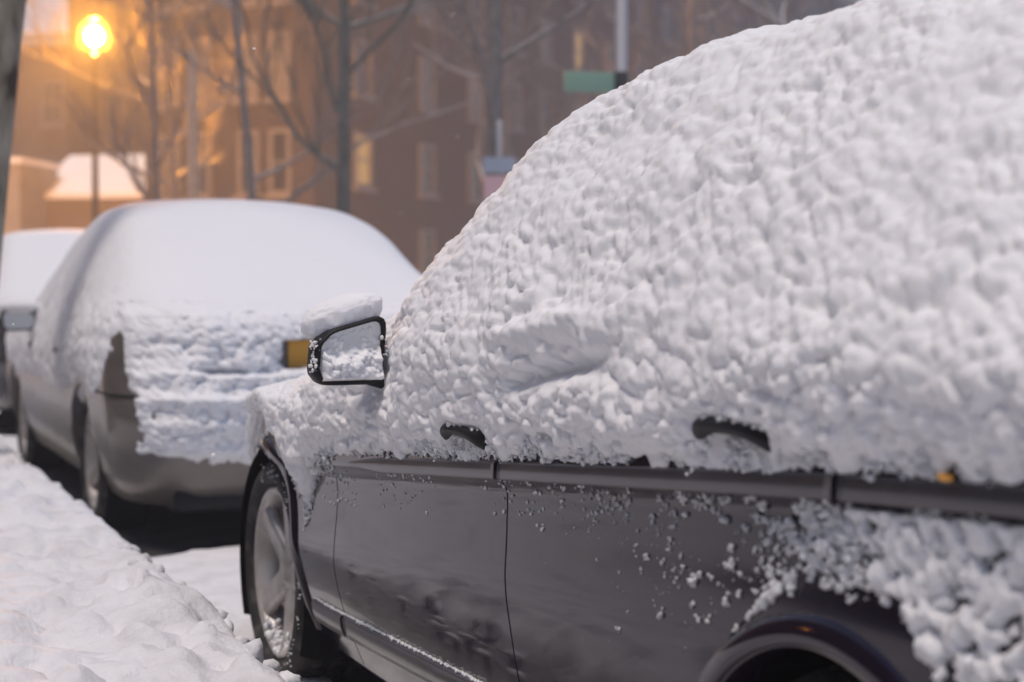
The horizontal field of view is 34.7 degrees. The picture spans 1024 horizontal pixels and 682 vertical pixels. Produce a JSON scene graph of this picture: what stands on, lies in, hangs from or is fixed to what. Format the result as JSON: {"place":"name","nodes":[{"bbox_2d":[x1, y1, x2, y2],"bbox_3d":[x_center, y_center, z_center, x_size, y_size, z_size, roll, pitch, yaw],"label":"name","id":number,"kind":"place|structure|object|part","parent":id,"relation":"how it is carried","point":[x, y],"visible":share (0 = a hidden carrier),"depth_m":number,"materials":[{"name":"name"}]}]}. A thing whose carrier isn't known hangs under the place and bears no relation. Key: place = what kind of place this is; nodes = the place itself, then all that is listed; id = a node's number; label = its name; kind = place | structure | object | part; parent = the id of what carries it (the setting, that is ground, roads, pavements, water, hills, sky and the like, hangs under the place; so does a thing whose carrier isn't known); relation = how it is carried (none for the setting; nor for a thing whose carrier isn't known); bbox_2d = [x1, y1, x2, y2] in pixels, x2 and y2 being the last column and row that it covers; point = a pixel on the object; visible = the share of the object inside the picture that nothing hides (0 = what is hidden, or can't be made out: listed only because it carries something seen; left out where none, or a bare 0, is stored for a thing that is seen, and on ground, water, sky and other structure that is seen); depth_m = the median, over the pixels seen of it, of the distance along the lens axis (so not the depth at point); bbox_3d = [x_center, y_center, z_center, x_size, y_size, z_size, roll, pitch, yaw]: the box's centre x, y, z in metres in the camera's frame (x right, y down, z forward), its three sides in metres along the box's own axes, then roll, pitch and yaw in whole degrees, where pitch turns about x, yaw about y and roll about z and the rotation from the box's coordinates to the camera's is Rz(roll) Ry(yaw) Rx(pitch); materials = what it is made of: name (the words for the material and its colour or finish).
{"place":"outdoors","nodes":[
{"label":"outdoors","id":0,"kind":"place"},
{"bbox_2d":[11,29,68,163],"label":"brick row building","id":1,"kind":"structure","parent":0,"point":[41,126],"depth_m":68.33,"materials":[{"name":"brown brick"}]},
{"bbox_2d":[13,96,19,128],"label":"window","id":2,"kind":"structure","parent":1,"relation":"in","point":[16,126],"depth_m":68.58,"materials":[{"name":"grey"}]},
{"bbox_2d":[38,80,66,127],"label":"window","id":3,"kind":"structure","parent":1,"relation":"in","point":[53,106],"depth_m":68.21,"materials":[{"name":"grey glass"}]},
{"bbox_2d":[42,158,64,163],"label":"window","id":4,"kind":"structure","parent":1,"relation":"in","point":[51,160],"depth_m":68.26,"materials":[{"name":"grey glass"}]},
{"bbox_2d":[0,424,380,681],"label":"road","id":5,"kind":"structure","parent":0,"point":[165,530],"depth_m":7.62,"materials":[{"name":"black asphalt"}]},
{"bbox_2d":[0,326,15,428],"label":"parked car","id":6,"kind":"object","parent":5,"relation":"on","point":[7,417],"visible":0.1,"depth_m":12.24,"materials":[{"name":"grey paint"}]},
{"bbox_2d":[0,229,85,300],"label":"snow cover","id":7,"kind":"object","parent":6,"relation":"on","point":[31,261],"visible":0.17,"depth_m":13.02,"materials":[{"name":"white snow"}]},
{"bbox_2d":[0,311,310,528],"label":"parked car","id":8,"kind":"object","parent":5,"relation":"on","point":[96,439],"visible":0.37,"depth_m":7.15,"materials":[{"name":"silver metal"}]},
{"bbox_2d":[0,199,420,464],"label":"snow cover","id":9,"kind":"object","parent":8,"relation":"on","point":[204,306],"visible":0.7,"depth_m":7.47,"materials":[{"name":"white snow"}]},
{"bbox_2d":[0,435,331,681],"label":"road snow","id":10,"kind":"structure","parent":5,"relation":"on","point":[212,576],"depth_m":6.30,"materials":[{"name":"white snow"}]},
{"bbox_2d":[240,316,1023,681],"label":"parked car","id":11,"kind":"object","parent":5,"relation":"on","point":[462,576],"visible":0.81,"depth_m":2.84,"materials":[{"name":"grey paint"}]},
{"bbox_2d":[301,292,387,380],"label":"snow","id":12,"kind":"structure","parent":11,"relation":"on","point":[356,363],"depth_m":3.61,"materials":[{"name":"white snow"}]},
{"bbox_3d":[-0.184,0.436,3.526,0.128,0.766,1.246,-1,2,-23],"label":"door","id":13,"kind":"part","parent":11,"relation":"part of","materials":[{"name":"grey paint"}]},
{"bbox_2d":[261,464,797,681],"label":"snow specks","id":14,"kind":"object","parent":11,"relation":"on","point":[765,599],"visible":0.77,"depth_m":3.44,"materials":[{"name":"white snow"}]},
{"bbox_2d":[244,0,1023,681],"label":"snow cover","id":15,"kind":"object","parent":11,"relation":"on","point":[800,242],"visible":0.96,"depth_m":2.30,"materials":[{"name":"white snow"}]},
{"bbox_3d":[0.228,0.452,2.567,0.128,0.798,1.119,-1,2,-23],"label":"door","id":16,"kind":"part","parent":11,"relation":"part of","materials":[{"name":"grey paint"}]},
{"bbox_2d":[0,4,770,457],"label":"falling snow","id":17,"kind":"structure","parent":0,"point":[286,152],"depth_m":2.74,"materials":[{"name":"white snow"}]},
{"bbox_2d":[23,0,859,30],"label":"sky","id":18,"kind":"structure","parent":0,"point":[57,3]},
{"bbox_2d":[68,0,854,274],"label":"brick apartment building","id":19,"kind":"structure","parent":0,"point":[423,177],"depth_m":55.64,"materials":[{"name":"brown brick"}]},
{"bbox_2d":[154,0,182,14],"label":"window","id":20,"kind":"structure","parent":19,"relation":"in","point":[178,1],"depth_m":51.56,"materials":[{"name":"grey"}]},
{"bbox_2d":[157,39,183,108],"bbox_3d":[-10.827,-8.432,51.731,0.990,2.140,0.300,1,2,24],"label":"window","id":21,"kind":"structure","parent":19,"relation":"in","point":[176,55],"depth_m":51.73,"materials":[{"name":"grey"}]},
{"bbox_2d":[159,134,184,199],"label":"window","id":22,"kind":"structure","parent":19,"relation":"in","point":[165,168],"depth_m":51.91,"materials":[{"name":"grey"}]},
{"bbox_2d":[183,0,213,12],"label":"window","id":23,"kind":"structure","parent":19,"relation":"in","point":[185,9],"depth_m":51.17,"materials":[{"name":"grey"}]},
{"bbox_2d":[186,37,212,106],"bbox_3d":[-9.774,-8.416,51.272,0.990,2.140,0.300,1,2,24],"label":"window","id":24,"kind":"structure","parent":19,"relation":"in","point":[207,39],"depth_m":51.28,"materials":[{"name":"grey"}]},
{"bbox_2d":[185,132,214,198],"bbox_3d":[-9.774,-5.468,51.374,0.990,2.140,0.300,1,2,24],"label":"window","id":25,"kind":"structure","parent":19,"relation":"in","point":[205,171],"depth_m":51.35,"materials":[{"name":"grey"}]},
{"bbox_2d":[231,33,262,104],"bbox_3d":[-8.169,-8.392,50.570,0.990,2.140,0.300,1,2,24],"label":"window","id":26,"kind":"structure","parent":19,"relation":"in","point":[252,88],"depth_m":50.57,"materials":[{"name":"grey"}]},
{"bbox_2d":[232,130,262,199],"bbox_3d":[-8.169,-5.444,50.672,0.990,2.140,0.300,1,2,24],"label":"window","id":27,"kind":"structure","parent":19,"relation":"in","point":[241,176],"depth_m":50.73,"materials":[{"name":"grey"}]},
{"bbox_2d":[237,0,261,8],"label":"window","id":28,"kind":"structure","parent":19,"relation":"in","point":[253,2],"depth_m":50.35,"materials":[{"name":"grey"}]},
{"bbox_2d":[264,128,291,198],"bbox_3d":[-7.117,-5.428,50.214,0.990,2.140,0.300,1,2,24],"label":"window","id":29,"kind":"structure","parent":19,"relation":"in","point":[280,140],"depth_m":50.25,"materials":[{"name":"grey"}]},
{"bbox_2d":[263,0,293,6],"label":"window","id":30,"kind":"structure","parent":19,"relation":"in","point":[275,2],"depth_m":49.90,"materials":[{"name":"grey"}]},
{"bbox_2d":[263,31,294,102],"bbox_3d":[-7.117,-8.376,50.112,0.990,2.140,0.300,1,2,24],"label":"window","id":31,"kind":"structure","parent":19,"relation":"in","point":[281,84],"depth_m":50.15,"materials":[{"name":"grey"}]},
{"bbox_2d":[350,0,377,9],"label":"window","id":32,"kind":"structure","parent":19,"relation":"in","point":[375,7],"depth_m":52.24,"materials":[{"name":"grey glass"}]},
{"bbox_2d":[351,131,377,192],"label":"window","id":33,"kind":"structure","parent":19,"relation":"in","point":[363,155],"depth_m":52.57,"materials":[{"name":"yellow glass"}]},
{"bbox_2d":[351,38,377,101],"bbox_3d":[-4.754,-8.682,52.431,0.300,1.890,1.390,1,2,24],"label":"window","id":34,"kind":"structure","parent":19,"relation":"in","point":[363,45],"depth_m":52.50,"materials":[{"name":"grey"}]},
{"bbox_2d":[416,0,436,29],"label":"window","id":35,"kind":"structure","parent":19,"relation":"in","point":[424,23],"depth_m":56.41,"materials":[{"name":"grey glass"}]},
{"bbox_2d":[418,229,435,274],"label":"window","id":36,"kind":"structure","parent":19,"relation":"in","point":[427,249],"depth_m":56.82,"materials":[{"name":"grey glass"}]},
{"bbox_2d":[417,143,440,199],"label":"window","id":37,"kind":"structure","parent":19,"relation":"in","point":[426,152],"depth_m":56.77,"materials":[{"name":"grey"}]},
{"bbox_2d":[417,56,440,114],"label":"window","id":38,"kind":"structure","parent":19,"relation":"in","point":[428,95],"depth_m":56.65,"materials":[{"name":"grey"}]},
{"bbox_2d":[466,151,483,203],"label":"window","id":39,"kind":"structure","parent":19,"relation":"in","point":[475,183],"depth_m":60.36,"materials":[{"name":"grey glass"}]},
{"bbox_2d":[466,0,486,45],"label":"window","id":40,"kind":"structure","parent":19,"relation":"in","point":[479,4],"depth_m":60.52,"materials":[{"name":"grey"}]},
{"bbox_2d":[466,71,487,124],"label":"window","id":41,"kind":"structure","parent":19,"relation":"in","point":[473,117],"depth_m":60.23,"materials":[{"name":"grey"}]},
{"bbox_2d":[514,82,525,132],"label":"window","id":42,"kind":"structure","parent":19,"relation":"in","point":[518,128],"depth_m":63.99,"materials":[{"name":"grey glass"}]},
{"bbox_2d":[514,6,525,57],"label":"window","id":43,"kind":"structure","parent":19,"relation":"in","point":[518,20],"depth_m":63.84,"materials":[{"name":"grey"}]},
{"bbox_2d":[538,90,552,137],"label":"window","id":44,"kind":"structure","parent":19,"relation":"in","point":[547,109],"depth_m":66.45,"materials":[{"name":"grey glass"}]},
{"bbox_2d":[538,17,556,67],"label":"window","id":45,"kind":"structure","parent":19,"relation":"in","point":[546,43],"depth_m":66.52,"materials":[{"name":"grey"}]},
{"bbox_2d":[572,100,584,111],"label":"window","id":46,"kind":"structure","parent":19,"relation":"in","point":[574,103],"depth_m":69.35,"materials":[{"name":"grey glass"}]},
{"bbox_2d":[572,29,584,71],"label":"window","id":47,"kind":"structure","parent":19,"relation":"in","point":[578,42],"depth_m":69.74,"materials":[{"name":"grey"}]},
{"bbox_2d":[571,0,585,7],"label":"window","id":48,"kind":"structure","parent":19,"relation":"in","point":[580,3],"depth_m":69.49,"materials":[{"name":"grey glass"}]},
{"bbox_2d":[604,0,615,21],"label":"window","id":49,"kind":"structure","parent":19,"relation":"in","point":[612,17],"depth_m":73.11,"materials":[{"name":"grey glass"}]},
{"bbox_2d":[605,42,615,71],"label":"window","id":50,"kind":"structure","parent":19,"relation":"in","point":[613,46],"depth_m":73.46,"materials":[{"name":"grey"}]},
{"bbox_2d":[635,54,644,77],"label":"window","id":51,"kind":"structure","parent":19,"relation":"in","point":[638,66],"depth_m":77.00,"materials":[{"name":"grey"}]},
{"bbox_2d":[635,0,646,34],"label":"window","id":52,"kind":"structure","parent":19,"relation":"in","point":[637,10],"depth_m":76.94,"materials":[{"name":"grey glass"}]},
{"bbox_2d":[662,4,674,45],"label":"window","id":53,"kind":"structure","parent":19,"relation":"in","point":[665,29],"depth_m":80.67,"materials":[{"name":"grey"}]},
{"bbox_2d":[710,27,717,39],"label":"window","id":54,"kind":"structure","parent":19,"relation":"in","point":[711,28],"depth_m":87.83,"materials":[{"name":"grey"}]},
{"bbox_2d":[730,1,740,21],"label":"window","id":55,"kind":"structure","parent":19,"relation":"in","point":[733,9],"depth_m":91.63,"materials":[{"name":"grey glass"}]},
{"bbox_2d":[750,0,756,28],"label":"window","id":56,"kind":"structure","parent":19,"relation":"in","point":[755,3],"depth_m":95.31,"materials":[{"name":"grey glass"}]},
{"bbox_2d":[768,6,774,24],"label":"window","id":57,"kind":"structure","parent":19,"relation":"in","point":[771,8],"depth_m":98.82,"materials":[{"name":"grey glass"}]},
{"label":"far pavement","id":58,"kind":"structure","parent":0,"visible":0},
{"bbox_2d":[87,11,100,221],"bbox_3d":[-9.633,-3.966,37.869,0.800,7.330,0.800,-1,2,-23],"label":"street lamp","id":59,"kind":"object","parent":58,"relation":"on","point":[95,175],"visible":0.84,"depth_m":37.78,"materials":[{"name":"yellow metal"}]},
{"bbox_2d":[48,0,265,200],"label":"street tree","id":60,"kind":"object","parent":58,"relation":"on","point":[153,150],"visible":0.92,"depth_m":31.96,"materials":[{"name":"brown plant"}]},
{"bbox_2d":[21,0,336,199],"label":"street tree","id":61,"kind":"object","parent":58,"relation":"on","point":[174,177],"visible":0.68,"depth_m":35.85,"materials":[{"name":"brown plant"}]},
{"bbox_2d":[187,50,198,198],"bbox_3d":[-5.836,-2.647,29.963,0.250,5.300,0.244,-1,2,-23],"label":"wooden pole","id":62,"kind":"object","parent":58,"relation":"on","point":[192,155],"visible":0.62,"depth_m":29.84,"materials":[{"name":"brown wood"}]},
{"bbox_2d":[186,0,450,214],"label":"street tree","id":63,"kind":"object","parent":58,"relation":"on","point":[341,105],"visible":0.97,"depth_m":20.60,"materials":[{"name":"grey plant"}]},
{"bbox_2d":[144,0,540,202],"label":"street tree","id":64,"kind":"object","parent":58,"relation":"on","point":[251,177],"visible":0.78,"depth_m":25.19,"materials":[{"name":"brown plant"}]},
{"bbox_2d":[483,120,514,199],"bbox_3d":[-0.128,-0.857,16.262,0.320,2.670,0.085,0,2,-3],"label":"parking sign","id":65,"kind":"object","parent":58,"relation":"on","point":[498,164],"visible":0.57,"depth_m":16.19,"materials":[{"name":"silver metal"}]},
{"bbox_2d":[430,0,601,175],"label":"street tree","id":66,"kind":"object","parent":58,"relation":"on","point":[492,81],"visible":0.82,"depth_m":16.76,"materials":[{"name":"brown plant"}]},
{"bbox_2d":[564,0,628,92],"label":"street sign","id":67,"kind":"object","parent":58,"relation":"on","point":[595,82],"visible":0.45,"depth_m":13.69,"materials":[{"name":"green metal"}]},
{"label":"ground","id":68,"kind":"structure","parent":0,"visible":0},
{"bbox_2d":[4,154,144,234],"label":"house","id":69,"kind":"structure","parent":68,"relation":"on","point":[41,195],"depth_m":54.08,"materials":[{"name":"brown"}]},
{"bbox_2d":[0,442,284,681],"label":"snow bank","id":70,"kind":"structure","parent":68,"relation":"on","point":[81,600],"depth_m":3.79,"materials":[{"name":"white snow"}]},
{"bbox_2d":[0,0,26,267],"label":"sycamore tree","id":71,"kind":"object","parent":70,"relation":"on","point":[12,15],"visible":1,"depth_m":7.63,"materials":[{"name":"grey plant"}]},
{"bbox_2d":[0,441,301,681],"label":"snow clods","id":72,"kind":"object","parent":70,"relation":"on","point":[254,647],"visible":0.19,"depth_m":3.72,"materials":[{"name":"white snow"}]},
{"bbox_2d":[401,0,669,183],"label":"street tree","id":73,"kind":"object","parent":68,"relation":"on","point":[510,109],"visible":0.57,"depth_m":29.23,"materials":[{"name":"brown plant"}]},
{"bbox_2d":[553,0,856,115],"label":"street tree","id":74,"kind":"object","parent":68,"relation":"on","point":[693,39],"visible":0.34,"depth_m":35.15,"materials":[{"name":"brown plant"}]},
{"bbox_2d":[603,0,857,64],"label":"street tree","id":75,"kind":"object","parent":68,"relation":"on","point":[791,10],"visible":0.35,"depth_m":23.82,"materials":[{"name":"brown plant"}]}
]}

